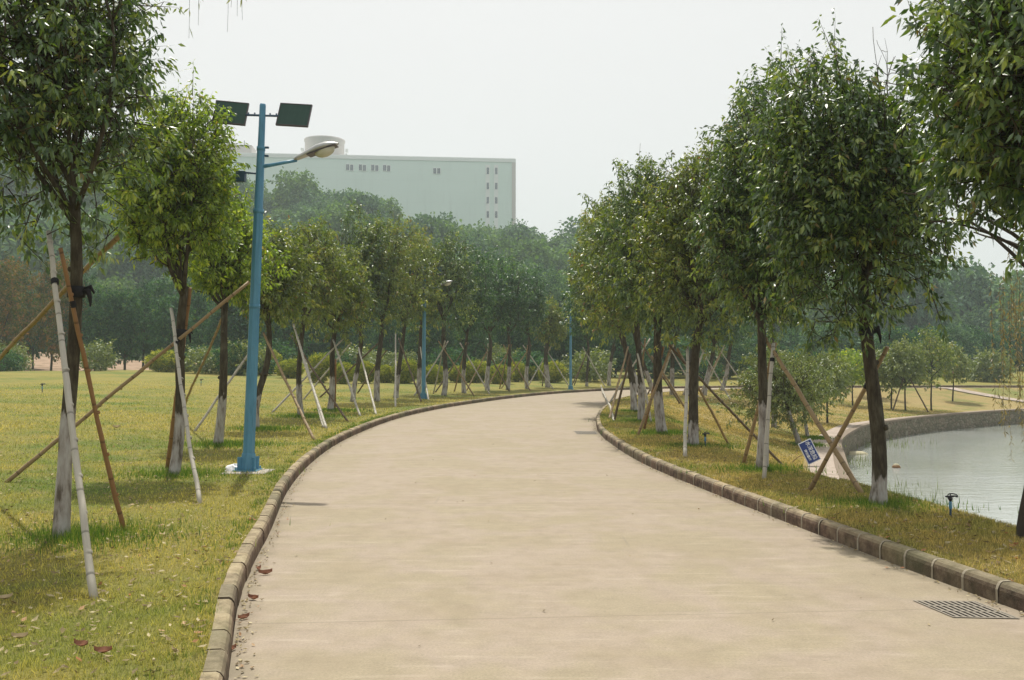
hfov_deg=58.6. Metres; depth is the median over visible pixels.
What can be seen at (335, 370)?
support pole
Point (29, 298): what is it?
russet tree
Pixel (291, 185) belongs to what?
hill tree
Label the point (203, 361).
support pole
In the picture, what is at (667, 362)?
support pole
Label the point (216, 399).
support pole
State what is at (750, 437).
support pole
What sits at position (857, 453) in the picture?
rock
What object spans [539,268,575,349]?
hill tree
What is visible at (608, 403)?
support pole
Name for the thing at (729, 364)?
support pole
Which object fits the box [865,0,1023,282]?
roadside tree
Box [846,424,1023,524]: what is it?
water
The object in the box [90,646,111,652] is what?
fallen leaf
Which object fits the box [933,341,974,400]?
sapling
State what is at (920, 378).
bush
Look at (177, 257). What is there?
hill tree
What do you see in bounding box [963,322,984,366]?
bank tree
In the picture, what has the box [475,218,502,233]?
hill tree
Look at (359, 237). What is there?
roadside tree
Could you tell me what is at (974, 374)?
bush
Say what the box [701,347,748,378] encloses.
bush
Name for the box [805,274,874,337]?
hill tree
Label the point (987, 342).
bank tree
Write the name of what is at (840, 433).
support pole
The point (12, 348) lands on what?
bush
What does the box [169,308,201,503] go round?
support pole
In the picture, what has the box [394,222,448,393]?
roadside tree
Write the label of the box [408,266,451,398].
street lamp
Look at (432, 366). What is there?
support pole
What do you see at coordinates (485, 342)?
dark tree
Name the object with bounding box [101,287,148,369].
dark tree
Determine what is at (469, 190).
institute building
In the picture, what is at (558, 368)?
support pole
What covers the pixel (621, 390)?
support pole
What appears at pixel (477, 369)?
support pole
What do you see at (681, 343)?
bank tree
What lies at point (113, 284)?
hill tree
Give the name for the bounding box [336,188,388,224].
hill tree
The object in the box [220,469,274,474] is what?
lamp footing
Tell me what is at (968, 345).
bank tree
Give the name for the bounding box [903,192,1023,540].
willow tree
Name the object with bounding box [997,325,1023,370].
bank tree
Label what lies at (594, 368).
support pole
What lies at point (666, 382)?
support pole
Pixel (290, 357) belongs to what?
ground
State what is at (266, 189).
hill tree
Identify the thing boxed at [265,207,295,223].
hill tree
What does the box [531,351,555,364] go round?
bush
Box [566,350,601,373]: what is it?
bush
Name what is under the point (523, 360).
bush
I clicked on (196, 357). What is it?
bush
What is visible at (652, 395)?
support pole
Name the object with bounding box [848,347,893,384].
sapling
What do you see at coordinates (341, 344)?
dark tree
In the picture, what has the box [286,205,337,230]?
hill tree
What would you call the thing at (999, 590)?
kerb
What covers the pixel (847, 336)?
bank tree
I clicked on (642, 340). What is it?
bank tree
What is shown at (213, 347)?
bush
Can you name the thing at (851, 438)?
lake wall
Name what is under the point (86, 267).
support pole
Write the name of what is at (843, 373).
sapling
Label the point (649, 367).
bush
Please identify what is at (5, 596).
fallen leaf
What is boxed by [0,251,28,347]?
russet tree
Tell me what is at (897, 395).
support pole
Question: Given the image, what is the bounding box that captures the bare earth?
[23,352,323,370]
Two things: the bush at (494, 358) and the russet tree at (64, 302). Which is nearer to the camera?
the bush at (494, 358)
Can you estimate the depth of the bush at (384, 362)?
70.57 m
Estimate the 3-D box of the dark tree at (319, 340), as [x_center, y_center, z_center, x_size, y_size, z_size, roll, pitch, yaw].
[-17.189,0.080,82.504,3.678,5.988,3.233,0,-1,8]
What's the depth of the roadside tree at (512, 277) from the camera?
51.20 m
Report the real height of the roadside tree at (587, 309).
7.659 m
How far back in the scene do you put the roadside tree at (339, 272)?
25.72 m
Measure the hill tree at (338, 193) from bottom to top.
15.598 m
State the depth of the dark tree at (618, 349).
74.13 m
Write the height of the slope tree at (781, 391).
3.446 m
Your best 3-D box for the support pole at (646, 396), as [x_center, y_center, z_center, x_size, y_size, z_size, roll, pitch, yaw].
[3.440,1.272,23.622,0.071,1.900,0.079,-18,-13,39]
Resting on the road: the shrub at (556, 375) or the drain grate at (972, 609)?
the drain grate at (972, 609)
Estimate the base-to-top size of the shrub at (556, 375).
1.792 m
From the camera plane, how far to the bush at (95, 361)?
63.76 m
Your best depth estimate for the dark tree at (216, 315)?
74.77 m
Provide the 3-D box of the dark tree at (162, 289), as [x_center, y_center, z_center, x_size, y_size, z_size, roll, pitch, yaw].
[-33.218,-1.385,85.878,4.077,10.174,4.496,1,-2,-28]
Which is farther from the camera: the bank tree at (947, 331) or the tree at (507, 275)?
the tree at (507, 275)
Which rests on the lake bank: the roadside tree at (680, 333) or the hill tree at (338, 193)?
the roadside tree at (680, 333)
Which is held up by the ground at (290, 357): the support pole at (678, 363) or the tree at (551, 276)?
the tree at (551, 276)
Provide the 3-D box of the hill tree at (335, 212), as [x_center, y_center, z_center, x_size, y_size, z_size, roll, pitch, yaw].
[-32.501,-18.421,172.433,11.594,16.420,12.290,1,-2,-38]
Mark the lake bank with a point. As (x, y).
(961, 401)
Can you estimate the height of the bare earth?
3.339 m
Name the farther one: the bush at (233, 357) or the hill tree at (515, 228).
the hill tree at (515, 228)
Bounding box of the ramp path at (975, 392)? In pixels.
[935,387,1023,401]
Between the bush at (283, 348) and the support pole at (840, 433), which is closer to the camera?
the support pole at (840, 433)
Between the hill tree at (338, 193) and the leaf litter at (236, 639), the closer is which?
the leaf litter at (236, 639)
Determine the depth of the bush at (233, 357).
60.75 m
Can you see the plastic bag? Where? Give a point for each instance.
(231, 467)
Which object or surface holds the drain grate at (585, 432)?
on the road
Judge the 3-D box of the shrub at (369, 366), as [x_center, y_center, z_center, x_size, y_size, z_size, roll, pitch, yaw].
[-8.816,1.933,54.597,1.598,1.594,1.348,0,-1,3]
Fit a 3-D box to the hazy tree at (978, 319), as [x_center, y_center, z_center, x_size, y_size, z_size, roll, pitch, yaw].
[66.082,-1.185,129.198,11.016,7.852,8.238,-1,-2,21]
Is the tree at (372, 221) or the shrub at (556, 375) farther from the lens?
the tree at (372, 221)
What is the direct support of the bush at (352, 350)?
on the lawn at (18, 380)
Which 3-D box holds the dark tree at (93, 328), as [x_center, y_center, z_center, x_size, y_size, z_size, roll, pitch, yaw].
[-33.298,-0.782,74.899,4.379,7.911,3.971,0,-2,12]
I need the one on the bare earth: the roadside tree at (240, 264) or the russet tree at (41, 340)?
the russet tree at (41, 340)
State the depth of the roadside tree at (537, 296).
53.40 m
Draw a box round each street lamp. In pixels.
[212,100,338,471]
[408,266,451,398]
[559,301,578,389]
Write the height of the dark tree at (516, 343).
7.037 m
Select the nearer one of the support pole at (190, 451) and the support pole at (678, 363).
the support pole at (190, 451)
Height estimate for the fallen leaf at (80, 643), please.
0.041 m
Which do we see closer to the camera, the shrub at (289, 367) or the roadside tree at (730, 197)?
the roadside tree at (730, 197)
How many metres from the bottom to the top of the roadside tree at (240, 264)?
5.119 m
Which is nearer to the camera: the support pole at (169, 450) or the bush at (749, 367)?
the support pole at (169, 450)
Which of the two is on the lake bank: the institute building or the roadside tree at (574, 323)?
the roadside tree at (574, 323)
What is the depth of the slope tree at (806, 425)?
30.00 m
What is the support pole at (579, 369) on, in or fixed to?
on the lawn at (18, 380)
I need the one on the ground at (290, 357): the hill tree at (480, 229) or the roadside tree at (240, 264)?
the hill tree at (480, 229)
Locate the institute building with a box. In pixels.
[217,135,515,231]
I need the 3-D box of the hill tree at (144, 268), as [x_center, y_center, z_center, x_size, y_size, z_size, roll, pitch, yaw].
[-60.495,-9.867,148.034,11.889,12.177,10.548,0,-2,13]
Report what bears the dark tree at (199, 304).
on the lawn at (18, 380)
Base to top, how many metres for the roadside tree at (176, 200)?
5.863 m
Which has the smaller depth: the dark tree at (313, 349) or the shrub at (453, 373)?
the shrub at (453, 373)
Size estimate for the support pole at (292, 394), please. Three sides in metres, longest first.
4.026 x 0.077 x 0.073 m
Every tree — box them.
[0,0,193,537]
[0,142,62,220]
[0,197,54,262]
[0,210,104,315]
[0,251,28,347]
[0,256,40,355]
[18,289,54,368]
[19,160,119,221]
[29,258,65,370]
[32,201,141,286]
[40,252,96,361]
[54,270,107,356]
[80,137,135,187]
[81,282,135,369]
[92,270,142,311]
[99,59,255,475]
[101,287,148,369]
[103,203,138,246]
[105,245,169,298]
[126,276,162,366]
[141,276,173,360]
[143,273,209,308]
[146,293,203,354]
[150,205,217,282]
[171,182,296,444]
[175,276,214,348]
[195,291,221,349]
[201,301,247,348]
[217,165,253,205]
[218,300,274,346]
[230,211,326,426]
[232,197,253,219]
[233,172,272,200]
[247,186,279,215]
[263,193,287,219]
[263,215,299,240]
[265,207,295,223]
[267,166,325,212]
[267,219,294,319]
[270,213,364,414]
[271,314,315,358]
[285,188,334,210]
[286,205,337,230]
[292,212,341,316]
[292,314,328,359]
[307,231,376,409]
[308,318,338,368]
[313,199,368,250]
[316,315,356,353]
[318,186,329,199]
[325,187,356,200]
[325,196,362,227]
[329,197,411,401]
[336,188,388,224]
[342,315,375,353]
[350,210,433,400]
[352,209,402,345]
[356,307,386,351]
[368,215,401,236]
[373,312,408,357]
[378,195,408,226]
[382,218,446,397]
[392,322,418,357]
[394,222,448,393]
[398,211,469,255]
[404,312,441,363]
[410,237,449,332]
[417,227,483,395]
[421,215,476,250]
[427,310,457,365]
[443,235,507,392]
[448,313,473,350]
[453,229,501,261]
[454,321,496,360]
[455,247,486,315]
[465,222,497,237]
[469,245,519,390]
[471,231,506,251]
[472,245,549,333]
[474,316,506,355]
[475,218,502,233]
[481,263,534,331]
[490,253,537,389]
[491,218,538,243]
[492,315,527,352]
[495,252,517,265]
[499,230,557,270]
[511,262,550,388]
[516,259,544,277]
[517,235,552,252]
[526,299,564,362]
[528,259,570,350]
[529,295,569,386]
[533,245,574,274]
[534,226,548,240]
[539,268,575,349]
[544,307,578,365]
[547,214,585,252]
[547,233,577,254]
[559,183,646,410]
[560,238,653,398]
[561,231,645,400]
[561,311,600,363]
[562,287,604,386]
[564,236,594,264]
[577,168,679,419]
[581,150,710,431]
[595,332,635,376]
[599,330,632,385]
[603,128,766,444]
[614,328,653,369]
[633,332,685,374]
[645,340,702,373]
[649,305,702,394]
[676,295,727,395]
[676,335,702,374]
[682,23,840,468]
[700,306,757,390]
[702,306,755,395]
[702,344,851,443]
[704,334,757,375]
[731,8,981,504]
[732,290,811,427]
[739,332,777,372]
[748,329,788,351]
[749,308,809,340]
[766,306,803,332]
[776,333,796,354]
[778,323,803,352]
[783,350,838,435]
[787,343,824,359]
[793,319,857,360]
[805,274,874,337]
[836,328,861,350]
[854,239,963,339]
[855,334,885,347]
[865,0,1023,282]
[871,293,933,334]
[872,251,942,288]
[874,322,922,357]
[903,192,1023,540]
[909,323,970,371]
[919,337,945,369]
[931,254,1013,328]
[934,321,966,347]
[942,321,984,364]
[945,304,1007,334]
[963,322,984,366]
[974,331,1017,361]
[982,288,1023,333]
[989,322,1023,369]
[995,265,1023,298]
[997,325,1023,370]
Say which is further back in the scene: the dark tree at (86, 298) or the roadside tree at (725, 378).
the dark tree at (86, 298)
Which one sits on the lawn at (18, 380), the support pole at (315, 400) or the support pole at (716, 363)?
the support pole at (315, 400)
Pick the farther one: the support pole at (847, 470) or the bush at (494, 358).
the bush at (494, 358)
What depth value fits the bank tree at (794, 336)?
90.15 m
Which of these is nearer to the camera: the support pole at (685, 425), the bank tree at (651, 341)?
the support pole at (685, 425)
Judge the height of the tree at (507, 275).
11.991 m
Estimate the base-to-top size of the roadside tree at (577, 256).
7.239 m
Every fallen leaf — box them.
[0,593,12,598]
[7,632,27,638]
[72,638,87,646]
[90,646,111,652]
[234,612,249,620]
[248,593,258,598]
[255,568,271,574]
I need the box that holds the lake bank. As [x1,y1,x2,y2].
[606,388,1023,583]
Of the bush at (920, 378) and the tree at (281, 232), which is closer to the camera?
the bush at (920, 378)
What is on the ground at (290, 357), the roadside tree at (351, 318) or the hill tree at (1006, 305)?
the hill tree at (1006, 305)
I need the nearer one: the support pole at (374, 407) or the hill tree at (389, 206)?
the support pole at (374, 407)
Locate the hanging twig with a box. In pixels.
[184,0,242,36]
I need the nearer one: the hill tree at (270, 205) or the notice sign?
the notice sign
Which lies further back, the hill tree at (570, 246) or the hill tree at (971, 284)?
the hill tree at (570, 246)
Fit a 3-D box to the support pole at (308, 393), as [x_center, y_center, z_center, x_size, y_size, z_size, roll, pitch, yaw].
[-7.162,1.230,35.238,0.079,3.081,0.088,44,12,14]
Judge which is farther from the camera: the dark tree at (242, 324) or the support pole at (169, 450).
the dark tree at (242, 324)
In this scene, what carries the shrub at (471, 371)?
on the lawn at (18, 380)
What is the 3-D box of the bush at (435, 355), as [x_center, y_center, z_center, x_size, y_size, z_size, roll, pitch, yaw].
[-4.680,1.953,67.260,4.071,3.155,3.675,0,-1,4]
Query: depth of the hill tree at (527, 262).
155.54 m
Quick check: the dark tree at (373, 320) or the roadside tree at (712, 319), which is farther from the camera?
the dark tree at (373, 320)
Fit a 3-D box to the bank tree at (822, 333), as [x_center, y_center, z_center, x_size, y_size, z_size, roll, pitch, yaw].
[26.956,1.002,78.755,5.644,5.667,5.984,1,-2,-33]
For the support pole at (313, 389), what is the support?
on the lawn at (18, 380)
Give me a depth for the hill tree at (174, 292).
135.47 m
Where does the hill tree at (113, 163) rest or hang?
on the ground at (290, 357)
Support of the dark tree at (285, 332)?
on the lawn at (18, 380)
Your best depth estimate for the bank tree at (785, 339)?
89.54 m
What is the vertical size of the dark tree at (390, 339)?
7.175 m
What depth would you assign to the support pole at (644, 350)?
37.24 m
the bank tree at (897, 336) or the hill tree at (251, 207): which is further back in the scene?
the hill tree at (251, 207)
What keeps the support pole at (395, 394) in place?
on the lawn at (18, 380)
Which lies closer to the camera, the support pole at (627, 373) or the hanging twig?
the hanging twig
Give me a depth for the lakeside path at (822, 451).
25.30 m
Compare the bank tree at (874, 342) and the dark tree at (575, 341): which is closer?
the dark tree at (575, 341)
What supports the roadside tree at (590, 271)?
on the lake bank
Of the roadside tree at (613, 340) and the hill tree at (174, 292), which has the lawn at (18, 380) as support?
the roadside tree at (613, 340)
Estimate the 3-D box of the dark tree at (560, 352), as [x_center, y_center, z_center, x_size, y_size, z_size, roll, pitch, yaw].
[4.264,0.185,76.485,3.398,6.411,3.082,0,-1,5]
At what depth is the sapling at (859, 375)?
46.77 m
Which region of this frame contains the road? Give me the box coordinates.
[228,387,1023,679]
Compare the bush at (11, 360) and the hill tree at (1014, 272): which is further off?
the hill tree at (1014, 272)
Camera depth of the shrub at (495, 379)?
58.90 m
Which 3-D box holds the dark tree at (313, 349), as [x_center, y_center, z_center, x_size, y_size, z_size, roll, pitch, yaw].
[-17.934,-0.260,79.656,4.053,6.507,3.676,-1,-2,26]
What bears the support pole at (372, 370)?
on the lawn at (18, 380)
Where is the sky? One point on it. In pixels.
(563, 89)
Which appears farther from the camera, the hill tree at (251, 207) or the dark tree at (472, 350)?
the hill tree at (251, 207)
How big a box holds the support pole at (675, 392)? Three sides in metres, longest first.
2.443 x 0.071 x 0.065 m
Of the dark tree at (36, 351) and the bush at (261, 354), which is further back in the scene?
the dark tree at (36, 351)
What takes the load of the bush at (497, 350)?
on the lawn at (18, 380)
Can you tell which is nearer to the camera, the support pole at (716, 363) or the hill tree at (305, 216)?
the support pole at (716, 363)
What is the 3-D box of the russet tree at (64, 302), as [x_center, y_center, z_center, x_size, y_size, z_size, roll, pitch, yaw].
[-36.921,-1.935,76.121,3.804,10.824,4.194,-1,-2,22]
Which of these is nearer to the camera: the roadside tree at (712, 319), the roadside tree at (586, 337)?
the roadside tree at (712, 319)
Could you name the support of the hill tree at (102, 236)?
on the ground at (290, 357)
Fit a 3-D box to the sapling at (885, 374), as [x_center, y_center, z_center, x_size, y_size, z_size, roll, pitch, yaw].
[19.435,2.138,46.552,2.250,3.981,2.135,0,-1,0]
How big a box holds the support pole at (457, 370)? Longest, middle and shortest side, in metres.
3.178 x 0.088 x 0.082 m
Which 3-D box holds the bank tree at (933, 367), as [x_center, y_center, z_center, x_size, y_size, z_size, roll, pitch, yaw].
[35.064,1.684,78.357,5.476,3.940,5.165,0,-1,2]
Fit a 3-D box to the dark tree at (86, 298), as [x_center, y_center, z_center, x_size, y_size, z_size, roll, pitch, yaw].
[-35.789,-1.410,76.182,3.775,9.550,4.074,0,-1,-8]
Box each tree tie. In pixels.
[67,285,94,306]
[176,329,192,342]
[859,326,881,343]
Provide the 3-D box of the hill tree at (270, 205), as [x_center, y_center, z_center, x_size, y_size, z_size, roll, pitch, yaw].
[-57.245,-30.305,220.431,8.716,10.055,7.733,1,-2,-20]
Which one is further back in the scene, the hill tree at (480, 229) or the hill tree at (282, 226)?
the hill tree at (480, 229)
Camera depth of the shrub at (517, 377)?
63.06 m
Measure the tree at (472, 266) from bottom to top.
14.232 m
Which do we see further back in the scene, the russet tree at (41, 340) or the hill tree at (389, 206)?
the hill tree at (389, 206)
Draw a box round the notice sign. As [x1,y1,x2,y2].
[792,438,820,464]
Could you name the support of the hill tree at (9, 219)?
on the ground at (290, 357)
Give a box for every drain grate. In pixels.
[574,431,597,433]
[913,600,1019,618]
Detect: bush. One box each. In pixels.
[0,340,18,369]
[0,350,27,371]
[1,342,34,371]
[79,337,120,370]
[185,343,218,373]
[185,344,219,360]
[208,349,271,372]
[210,340,246,374]
[228,337,272,375]
[237,357,279,375]
[259,338,297,360]
[317,351,356,366]
[335,343,375,363]
[363,348,394,365]
[382,349,417,369]
[426,346,474,369]
[481,346,520,366]
[483,342,520,359]
[491,351,543,379]
[512,349,542,365]
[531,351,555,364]
[561,346,617,381]
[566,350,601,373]
[634,358,682,378]
[680,359,724,380]
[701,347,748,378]
[747,358,781,380]
[807,350,838,376]
[896,361,932,383]
[961,348,1016,381]
[970,346,1017,381]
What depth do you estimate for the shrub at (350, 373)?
52.40 m
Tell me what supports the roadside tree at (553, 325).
on the lawn at (18, 380)
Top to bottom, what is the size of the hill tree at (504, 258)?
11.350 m
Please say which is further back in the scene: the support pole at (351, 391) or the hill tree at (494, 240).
the hill tree at (494, 240)
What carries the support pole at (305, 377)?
on the lawn at (18, 380)
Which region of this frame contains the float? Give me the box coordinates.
[892,464,900,467]
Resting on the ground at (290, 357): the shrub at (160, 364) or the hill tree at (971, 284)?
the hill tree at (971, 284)
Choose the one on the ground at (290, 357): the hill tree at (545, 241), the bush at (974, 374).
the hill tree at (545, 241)
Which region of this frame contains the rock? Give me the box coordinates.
[849,451,867,454]
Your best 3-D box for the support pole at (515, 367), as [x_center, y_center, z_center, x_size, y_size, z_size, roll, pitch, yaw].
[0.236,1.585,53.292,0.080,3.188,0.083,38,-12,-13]
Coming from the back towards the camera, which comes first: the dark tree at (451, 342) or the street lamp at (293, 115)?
the dark tree at (451, 342)
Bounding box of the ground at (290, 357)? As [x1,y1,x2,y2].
[0,241,683,367]
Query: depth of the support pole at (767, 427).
12.30 m
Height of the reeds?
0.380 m
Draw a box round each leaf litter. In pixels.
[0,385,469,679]
[234,406,1023,679]
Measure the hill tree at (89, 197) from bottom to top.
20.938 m
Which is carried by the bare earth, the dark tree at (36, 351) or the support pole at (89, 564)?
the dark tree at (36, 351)
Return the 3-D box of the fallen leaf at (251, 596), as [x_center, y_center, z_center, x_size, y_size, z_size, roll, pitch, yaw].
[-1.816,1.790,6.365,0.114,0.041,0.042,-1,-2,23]
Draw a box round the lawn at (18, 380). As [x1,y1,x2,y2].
[0,368,1023,679]
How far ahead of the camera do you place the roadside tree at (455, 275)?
42.46 m
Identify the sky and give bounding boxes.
[1,0,1023,285]
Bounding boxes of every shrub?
[144,349,184,371]
[258,349,281,373]
[274,358,305,377]
[306,352,329,382]
[328,361,354,383]
[354,359,374,383]
[380,365,394,382]
[390,358,416,383]
[426,363,442,383]
[448,364,466,382]
[461,358,486,382]
[484,363,514,383]
[511,360,524,381]
[528,365,539,380]
[536,359,566,382]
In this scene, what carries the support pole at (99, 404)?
on the lawn at (18, 380)
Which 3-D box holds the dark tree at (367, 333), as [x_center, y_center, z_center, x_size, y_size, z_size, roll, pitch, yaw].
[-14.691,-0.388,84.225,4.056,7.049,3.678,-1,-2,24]
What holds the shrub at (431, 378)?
on the lawn at (18, 380)
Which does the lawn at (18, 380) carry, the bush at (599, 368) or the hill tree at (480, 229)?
the bush at (599, 368)
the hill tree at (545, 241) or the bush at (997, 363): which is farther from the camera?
the hill tree at (545, 241)
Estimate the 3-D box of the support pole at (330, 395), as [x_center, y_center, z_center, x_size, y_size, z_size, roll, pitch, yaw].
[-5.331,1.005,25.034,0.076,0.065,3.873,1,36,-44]
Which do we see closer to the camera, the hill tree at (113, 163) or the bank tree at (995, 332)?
the bank tree at (995, 332)
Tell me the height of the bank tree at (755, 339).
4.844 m
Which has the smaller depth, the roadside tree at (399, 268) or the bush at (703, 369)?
the roadside tree at (399, 268)
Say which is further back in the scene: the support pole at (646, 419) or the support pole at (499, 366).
the support pole at (499, 366)
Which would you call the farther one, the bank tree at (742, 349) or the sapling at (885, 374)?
the bank tree at (742, 349)
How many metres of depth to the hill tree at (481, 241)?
169.21 m
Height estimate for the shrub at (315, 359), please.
2.047 m
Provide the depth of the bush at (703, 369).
69.99 m
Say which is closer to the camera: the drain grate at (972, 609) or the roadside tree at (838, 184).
the drain grate at (972, 609)
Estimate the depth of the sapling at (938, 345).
46.52 m
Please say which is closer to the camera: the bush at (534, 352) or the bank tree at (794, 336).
the bush at (534, 352)
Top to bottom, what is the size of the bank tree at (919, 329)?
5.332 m
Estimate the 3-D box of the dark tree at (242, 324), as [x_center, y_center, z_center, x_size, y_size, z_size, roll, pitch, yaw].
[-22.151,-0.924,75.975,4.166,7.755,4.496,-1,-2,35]
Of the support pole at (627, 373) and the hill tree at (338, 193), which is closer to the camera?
the support pole at (627, 373)
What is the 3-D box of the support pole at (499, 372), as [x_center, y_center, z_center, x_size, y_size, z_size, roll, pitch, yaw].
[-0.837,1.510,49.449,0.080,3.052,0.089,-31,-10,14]
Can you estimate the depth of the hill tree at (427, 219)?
178.17 m
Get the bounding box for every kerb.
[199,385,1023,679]
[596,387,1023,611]
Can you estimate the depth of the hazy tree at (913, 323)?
124.46 m
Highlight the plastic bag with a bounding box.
[225,464,236,470]
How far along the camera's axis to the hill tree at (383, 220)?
191.96 m
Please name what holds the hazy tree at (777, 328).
on the ground at (290, 357)
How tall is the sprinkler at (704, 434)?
0.352 m
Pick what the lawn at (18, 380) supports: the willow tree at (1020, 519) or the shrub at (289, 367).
the shrub at (289, 367)
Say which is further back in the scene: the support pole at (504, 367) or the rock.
the support pole at (504, 367)
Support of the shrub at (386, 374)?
on the lawn at (18, 380)
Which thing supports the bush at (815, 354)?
on the lawn at (18, 380)
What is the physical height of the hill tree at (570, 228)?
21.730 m
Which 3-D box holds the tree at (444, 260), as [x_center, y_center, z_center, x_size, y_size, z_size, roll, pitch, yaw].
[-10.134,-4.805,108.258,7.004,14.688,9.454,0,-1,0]
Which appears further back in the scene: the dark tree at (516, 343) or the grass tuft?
the dark tree at (516, 343)
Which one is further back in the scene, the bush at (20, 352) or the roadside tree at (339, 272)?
the bush at (20, 352)
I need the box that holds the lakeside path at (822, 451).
[808,408,1023,478]
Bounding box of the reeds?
[845,435,977,499]
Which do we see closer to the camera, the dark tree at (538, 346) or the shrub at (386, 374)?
the shrub at (386, 374)
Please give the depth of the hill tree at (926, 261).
149.00 m
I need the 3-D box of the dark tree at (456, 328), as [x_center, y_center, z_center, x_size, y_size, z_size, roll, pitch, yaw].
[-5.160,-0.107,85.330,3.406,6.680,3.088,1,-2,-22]
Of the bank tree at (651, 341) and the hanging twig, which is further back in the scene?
the bank tree at (651, 341)
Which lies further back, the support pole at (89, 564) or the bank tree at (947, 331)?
the bank tree at (947, 331)
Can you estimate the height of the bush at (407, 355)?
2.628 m
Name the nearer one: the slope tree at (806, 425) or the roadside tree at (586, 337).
the slope tree at (806, 425)
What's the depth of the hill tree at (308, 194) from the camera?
208.16 m
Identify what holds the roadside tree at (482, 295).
on the lawn at (18, 380)
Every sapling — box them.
[804,351,857,422]
[830,345,864,404]
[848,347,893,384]
[875,344,917,408]
[880,333,928,409]
[902,323,959,409]
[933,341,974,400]
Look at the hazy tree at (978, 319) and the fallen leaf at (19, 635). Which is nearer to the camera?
the fallen leaf at (19, 635)
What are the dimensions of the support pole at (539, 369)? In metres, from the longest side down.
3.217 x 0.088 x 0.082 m
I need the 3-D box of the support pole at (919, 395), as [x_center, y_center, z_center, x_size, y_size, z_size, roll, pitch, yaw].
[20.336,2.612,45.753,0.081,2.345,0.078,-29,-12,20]
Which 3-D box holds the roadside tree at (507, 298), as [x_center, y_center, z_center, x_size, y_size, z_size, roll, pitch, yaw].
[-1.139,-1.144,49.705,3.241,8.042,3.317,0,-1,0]
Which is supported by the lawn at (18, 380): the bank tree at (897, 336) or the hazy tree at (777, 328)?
the bank tree at (897, 336)
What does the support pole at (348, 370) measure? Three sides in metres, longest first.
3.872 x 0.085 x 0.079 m
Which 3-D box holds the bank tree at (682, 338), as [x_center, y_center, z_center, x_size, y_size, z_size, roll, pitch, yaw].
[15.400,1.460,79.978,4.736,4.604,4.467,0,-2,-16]
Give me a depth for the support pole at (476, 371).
45.86 m
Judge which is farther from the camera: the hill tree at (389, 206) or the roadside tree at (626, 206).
the hill tree at (389, 206)
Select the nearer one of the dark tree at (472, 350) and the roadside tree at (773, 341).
the roadside tree at (773, 341)
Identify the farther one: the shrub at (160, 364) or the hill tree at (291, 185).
the hill tree at (291, 185)
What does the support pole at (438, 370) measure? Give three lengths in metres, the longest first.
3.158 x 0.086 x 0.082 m
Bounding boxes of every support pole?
[0,234,119,359]
[3,281,249,482]
[46,230,98,599]
[58,248,125,530]
[165,287,191,467]
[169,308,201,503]
[185,319,220,404]
[193,355,246,430]
[263,332,315,439]
[271,339,342,412]
[289,333,348,421]
[293,323,327,427]
[303,342,351,399]
[305,360,323,426]
[319,343,377,397]
[332,339,360,415]
[334,359,336,407]
[357,350,386,392]
[358,347,376,413]
[394,335,396,405]
[398,338,421,401]
[414,341,448,395]
[420,346,428,399]
[433,341,445,393]
[435,342,468,391]
[438,341,474,395]
[454,342,466,390]
[460,342,489,393]
[466,347,488,390]
[483,343,509,391]
[489,344,511,383]
[499,344,509,388]
[501,345,531,388]
[503,344,530,390]
[523,345,553,388]
[529,346,551,384]
[543,346,568,385]
[572,353,586,384]
[583,347,605,386]
[601,385,614,420]
[608,347,628,417]
[609,338,649,401]
[614,353,630,419]
[636,344,672,434]
[637,353,651,421]
[641,342,680,403]
[642,338,645,361]
[643,346,664,428]
[651,356,701,432]
[662,344,673,378]
[668,346,698,396]
[669,344,782,463]
[676,348,728,443]
[683,346,688,456]
[700,346,730,398]
[709,345,724,380]
[716,345,742,382]
[742,342,776,463]
[762,343,774,479]
[766,337,863,494]
[808,346,889,491]
[892,377,903,410]
[907,374,928,411]
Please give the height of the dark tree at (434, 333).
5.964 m
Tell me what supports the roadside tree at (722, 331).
on the lake bank
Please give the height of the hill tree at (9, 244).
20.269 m
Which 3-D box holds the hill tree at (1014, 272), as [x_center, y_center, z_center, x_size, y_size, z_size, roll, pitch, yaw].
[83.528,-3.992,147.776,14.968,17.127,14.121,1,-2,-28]
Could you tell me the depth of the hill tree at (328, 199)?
195.45 m
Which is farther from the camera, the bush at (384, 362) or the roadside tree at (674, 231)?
the bush at (384, 362)
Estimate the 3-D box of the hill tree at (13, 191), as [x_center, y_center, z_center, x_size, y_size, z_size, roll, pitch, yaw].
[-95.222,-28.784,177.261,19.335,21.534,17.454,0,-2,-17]
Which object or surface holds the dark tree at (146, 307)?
on the lawn at (18, 380)
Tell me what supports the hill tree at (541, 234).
on the ground at (290, 357)
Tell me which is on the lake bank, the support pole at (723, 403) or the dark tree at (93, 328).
the support pole at (723, 403)
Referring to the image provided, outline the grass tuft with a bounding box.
[0,407,1021,679]
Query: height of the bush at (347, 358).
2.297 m
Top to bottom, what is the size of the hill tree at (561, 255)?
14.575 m
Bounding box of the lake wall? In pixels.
[832,409,1023,479]
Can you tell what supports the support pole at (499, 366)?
on the lawn at (18, 380)

